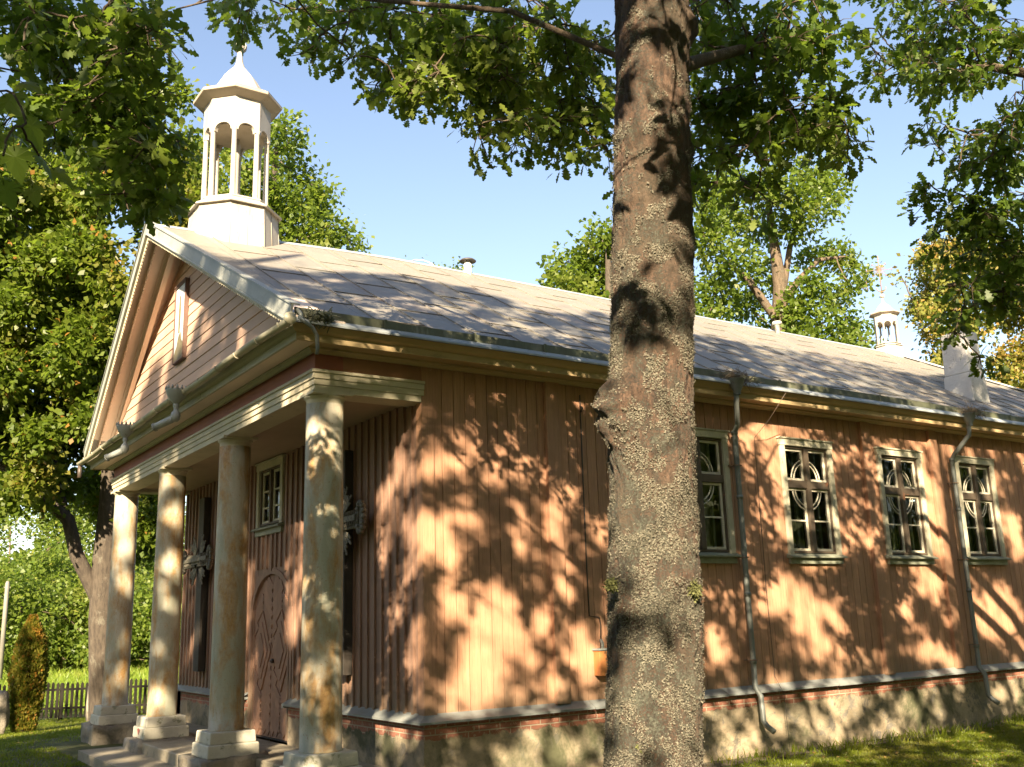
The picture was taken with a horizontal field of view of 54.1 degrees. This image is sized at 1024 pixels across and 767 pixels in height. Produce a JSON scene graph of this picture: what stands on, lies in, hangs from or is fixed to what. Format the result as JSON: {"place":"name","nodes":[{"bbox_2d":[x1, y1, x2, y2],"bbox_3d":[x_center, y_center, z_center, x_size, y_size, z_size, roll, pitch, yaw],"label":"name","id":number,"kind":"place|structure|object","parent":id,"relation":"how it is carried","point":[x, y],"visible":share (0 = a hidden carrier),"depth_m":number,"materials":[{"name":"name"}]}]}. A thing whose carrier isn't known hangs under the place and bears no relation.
{"place":"outdoors","nodes":[
{"label":"outdoors","id":0,"kind":"place"},
{"bbox_2d":[0,712,145,766],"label":"lawn grass","id":1,"kind":"structure","parent":0,"point":[54,726],"depth_m":16.03,"materials":[{"name":"green plant"}]},
{"bbox_2d":[0,655,178,717],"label":"meadow grass","id":2,"kind":"structure","parent":0,"point":[70,676],"depth_m":37.40,"materials":[{"name":"green plant"}]},
{"bbox_2d":[0,655,1023,766],"bbox_3d":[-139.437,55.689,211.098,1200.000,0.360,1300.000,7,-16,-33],"label":"ground","id":3,"kind":"structure","parent":0,"point":[71,747],"depth_m":13.55,"materials":[{"name":"green plant"}]},
{"bbox_2d":[0,690,9,734],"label":"boulder","id":4,"kind":"object","parent":3,"relation":"on","point":[4,710],"visible":0.93,"depth_m":18.47,"materials":[{"name":"grey stone"}]},
{"bbox_2d":[0,581,10,680],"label":"utility pole","id":5,"kind":"object","parent":3,"relation":"on","point":[4,619],"visible":0.93,"depth_m":40.43,"materials":[{"name":"grey wood"}]},
{"bbox_2d":[0,581,18,644],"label":"bush","id":6,"kind":"object","parent":3,"relation":"on","point":[8,629],"visible":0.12,"depth_m":46.95,"materials":[{"name":"green plant"}]},
{"bbox_2d":[0,508,25,540],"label":"tree","id":7,"kind":"object","parent":3,"relation":"on","point":[8,528],"visible":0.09,"depth_m":71.05,"materials":[{"name":"green plant"}]},
{"bbox_2d":[6,614,48,732],"bbox_3d":[-9.238,5.546,19.133,0.770,2.256,0.768,7,-16,-33],"label":"arborvitae","id":8,"kind":"object","parent":3,"relation":"on","point":[27,674],"visible":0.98,"depth_m":18.94,"materials":[{"name":"green plant"}]},
{"bbox_2d":[0,550,55,652],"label":"bush","id":9,"kind":"object","parent":3,"relation":"on","point":[12,561],"visible":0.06,"depth_m":50.87,"materials":[{"name":"green plant"}]},
{"bbox_2d":[0,67,73,210],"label":"maple tree","id":10,"kind":"object","parent":3,"relation":"on","point":[15,157],"visible":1,"depth_m":2.21,"materials":[{"name":"green plant"}]},
{"bbox_2d":[0,558,77,674],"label":"bush","id":11,"kind":"object","parent":3,"relation":"on","point":[23,584],"visible":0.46,"depth_m":46.56,"materials":[{"name":"green plant"}]},
{"bbox_2d":[4,535,76,664],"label":"bush","id":12,"kind":"object","parent":3,"relation":"on","point":[55,562],"visible":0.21,"depth_m":52.59,"materials":[{"name":"green plant"}]},
{"bbox_2d":[0,507,91,585],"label":"tree","id":13,"kind":"object","parent":3,"relation":"on","point":[28,531],"visible":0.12,"depth_m":66.44,"materials":[{"name":"green plant"}]},
{"bbox_2d":[4,580,88,672],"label":"bush","id":14,"kind":"object","parent":3,"relation":"on","point":[79,604],"visible":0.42,"depth_m":47.47,"materials":[{"name":"green plant"}]},
{"bbox_2d":[1,542,91,563],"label":"distant woods","id":15,"kind":"object","parent":3,"relation":"on","point":[16,554],"depth_m":109.20,"materials":[{"name":"green plant"}]},
{"bbox_2d":[4,508,94,587],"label":"tree","id":16,"kind":"object","parent":3,"relation":"on","point":[47,531],"visible":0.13,"depth_m":70.62,"materials":[{"name":"green plant"}]},
{"bbox_2d":[28,503,96,619],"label":"tree","id":17,"kind":"object","parent":3,"relation":"on","point":[82,529],"visible":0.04,"depth_m":69.70,"materials":[{"name":"green plant"}]},
{"bbox_2d":[46,542,92,660],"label":"bush","id":18,"kind":"object","parent":3,"relation":"on","point":[74,571],"visible":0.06,"depth_m":56.69,"materials":[{"name":"green plant"}]},
{"bbox_2d":[10,564,153,669],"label":"bush","id":19,"kind":"object","parent":3,"relation":"on","point":[144,608],"visible":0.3,"depth_m":46.64,"materials":[{"name":"green plant"}]},
{"bbox_2d":[86,689,87,721],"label":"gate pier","id":20,"kind":"structure","parent":3,"relation":"on","point":[87,707],"depth_m":22.52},
{"bbox_2d":[0,678,178,720],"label":"picket fence","id":21,"kind":"object","parent":3,"relation":"on","point":[60,708],"visible":0.28,"depth_m":23.60,"materials":[{"name":"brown wood"}]},
{"bbox_2d":[38,563,153,671],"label":"bush","id":22,"kind":"object","parent":3,"relation":"on","point":[78,584],"visible":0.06,"depth_m":50.52,"materials":[{"name":"green plant"}]},
{"bbox_2d":[0,0,198,236],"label":"oak tree","id":23,"kind":"object","parent":3,"relation":"on","point":[127,137],"visible":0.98,"depth_m":5.40,"materials":[{"name":"green plant"}]},
{"bbox_2d":[0,66,229,721],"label":"maple tree","id":24,"kind":"object","parent":3,"relation":"on","point":[64,279],"visible":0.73,"depth_m":18.29,"materials":[{"name":"green plant"}]},
{"bbox_2d":[130,549,183,662],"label":"bush","id":25,"kind":"object","parent":3,"relation":"on","point":[148,646],"visible":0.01,"depth_m":50.54,"materials":[{"name":"green plant"}]},
{"bbox_2d":[134,557,182,661],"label":"bush","id":26,"kind":"object","parent":3,"relation":"on","point":[149,571],"visible":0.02,"depth_m":54.15,"materials":[{"name":"green plant"}]},
{"bbox_2d":[179,574,182,655],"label":"bush","id":27,"kind":"object","parent":3,"relation":"on","point":[181,610],"visible":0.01,"depth_m":46.99,"materials":[{"name":"green plant"}]},
{"bbox_2d":[188,106,374,253],"bbox_3d":[-7.656,0.426,31.069,7.631,18.076,8.585,-2,-13,3],"label":"oak tree","id":28,"kind":"object","parent":3,"relation":"on","point":[314,210],"visible":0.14,"depth_m":30.52,"materials":[{"name":"green plant"}]},
{"bbox_2d":[405,255,478,273],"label":"birch tree","id":29,"kind":"object","parent":3,"relation":"on","point":[458,268],"depth_m":41.85,"materials":[{"name":"green plant"}]},
{"bbox_2d":[6,722,1023,766],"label":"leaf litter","id":30,"kind":"object","parent":3,"relation":"on","point":[816,753],"visible":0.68,"depth_m":11.77,"materials":[{"name":"plant"}]},
{"bbox_2d":[176,0,876,766],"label":"oak tree","id":31,"kind":"object","parent":3,"relation":"on","point":[644,424],"visible":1,"depth_m":6.63,"materials":[{"name":"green plant"}]},
{"bbox_2d":[76,43,1023,766],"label":"wooden church","id":32,"kind":"structure","parent":3,"relation":"on","point":[860,539],"depth_m":12.61,"materials":[{"name":"brown wood"}]},
{"bbox_2d":[172,277,189,365],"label":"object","id":33,"kind":"object","parent":32,"relation":"attached to","point":[180,322],"visible":1,"depth_m":13.62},
{"bbox_2d":[182,497,213,671],"bbox_3d":[-4.911,3.132,15.724,0.203,2.670,1.552,7,-16,-33],"label":"carved cross","id":34,"kind":"object","parent":32,"relation":"attached to","point":[202,560],"visible":0.98,"depth_m":15.63,"materials":[{"name":"brown wood"}]},
{"bbox_2d":[250,454,285,536],"bbox_3d":[-3.288,1.570,13.857,0.285,1.032,1.050,7,-16,-33],"label":"window","id":35,"kind":"structure","parent":32,"relation":"in","point":[271,467],"depth_m":13.84,"materials":[{"name":"paint"}]},
{"bbox_2d":[249,568,292,742],"bbox_3d":[-3.202,3.554,13.273,0.114,2.169,1.530,7,-16,-33],"label":"door","id":36,"kind":"structure","parent":32,"relation":"in","point":[270,597],"depth_m":13.28,"materials":[{"name":"paint"}]},
{"bbox_2d":[342,450,366,675],"bbox_3d":[-1.967,2.024,11.446,0.203,2.520,1.552,7,-16,-33],"label":"carved cross","id":37,"kind":"object","parent":32,"relation":"attached to","point":[356,518],"visible":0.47,"depth_m":11.25,"materials":[{"name":"brown wood"}]},
{"bbox_2d":[693,427,741,563],"bbox_3d":[2.275,1.392,12.462,1.105,1.677,0.367,7,-16,-33],"label":"window","id":38,"kind":"structure","parent":32,"relation":"in","point":[709,552],"depth_m":12.59,"materials":[{"name":"paint"}]},
{"bbox_2d":[776,436,847,563],"bbox_3d":[3.897,1.625,13.666,1.245,1.835,0.605,7,-16,-33],"label":"window","id":39,"kind":"structure","parent":32,"relation":"in","point":[801,488],"depth_m":13.59,"materials":[{"name":"paint"}]},
{"bbox_2d":[873,446,938,564],"bbox_3d":[5.598,1.834,14.782,1.245,1.835,0.605,7,-16,-33],"label":"window","id":40,"kind":"structure","parent":32,"relation":"in","point":[895,494],"depth_m":14.69,"materials":[{"name":"paint"}]},
{"bbox_2d":[954,455,1011,564],"bbox_3d":[7.186,2.029,15.824,1.245,1.835,0.605,7,-16,-33],"label":"window","id":41,"kind":"structure","parent":32,"relation":"in","point":[971,498],"depth_m":15.74,"materials":[{"name":"paint"}]},
{"bbox_2d":[535,200,704,308],"bbox_3d":[3.147,1.567,29.817,5.230,14.506,6.380,2,-14,-15],"label":"oak tree","id":42,"kind":"object","parent":3,"relation":"on","point":[587,276],"visible":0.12,"depth_m":30.11,"materials":[{"name":"green plant"}]},
{"bbox_2d":[693,151,888,348],"bbox_3d":[9.511,0.667,33.953,8.053,17.821,8.353,-4,-13,9],"label":"oak tree","id":43,"kind":"object","parent":3,"relation":"on","point":[793,317],"visible":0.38,"depth_m":33.29,"materials":[{"name":"green plant"}]},
{"bbox_2d":[709,710,1023,765],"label":"weeds","id":44,"kind":"object","parent":3,"relation":"on","point":[944,731],"visible":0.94,"depth_m":12.87,"materials":[{"name":"green plant"}]},
{"bbox_2d":[842,0,1023,379],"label":"oak tree","id":45,"kind":"object","parent":3,"relation":"on","point":[997,291],"visible":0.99,"depth_m":8.79,"materials":[{"name":"green plant"}]},
{"bbox_2d":[887,231,1023,491],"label":"linden tree","id":46,"kind":"object","parent":3,"relation":"on","point":[922,306],"visible":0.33,"depth_m":27.73,"materials":[{"name":"yellow plant"}]},
{"bbox_2d":[0,0,1023,560],"label":"sky","id":47,"kind":"structure","parent":0,"point":[417,190],"materials":[{"name":"blue"}]},
{"bbox_2d":[704,718,1023,766],"bbox_3d":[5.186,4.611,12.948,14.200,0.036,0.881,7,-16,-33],"label":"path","id":48,"kind":"structure","parent":0,"point":[710,764],"depth_m":12.15,"materials":[{"name":"green plant"}]}
]}

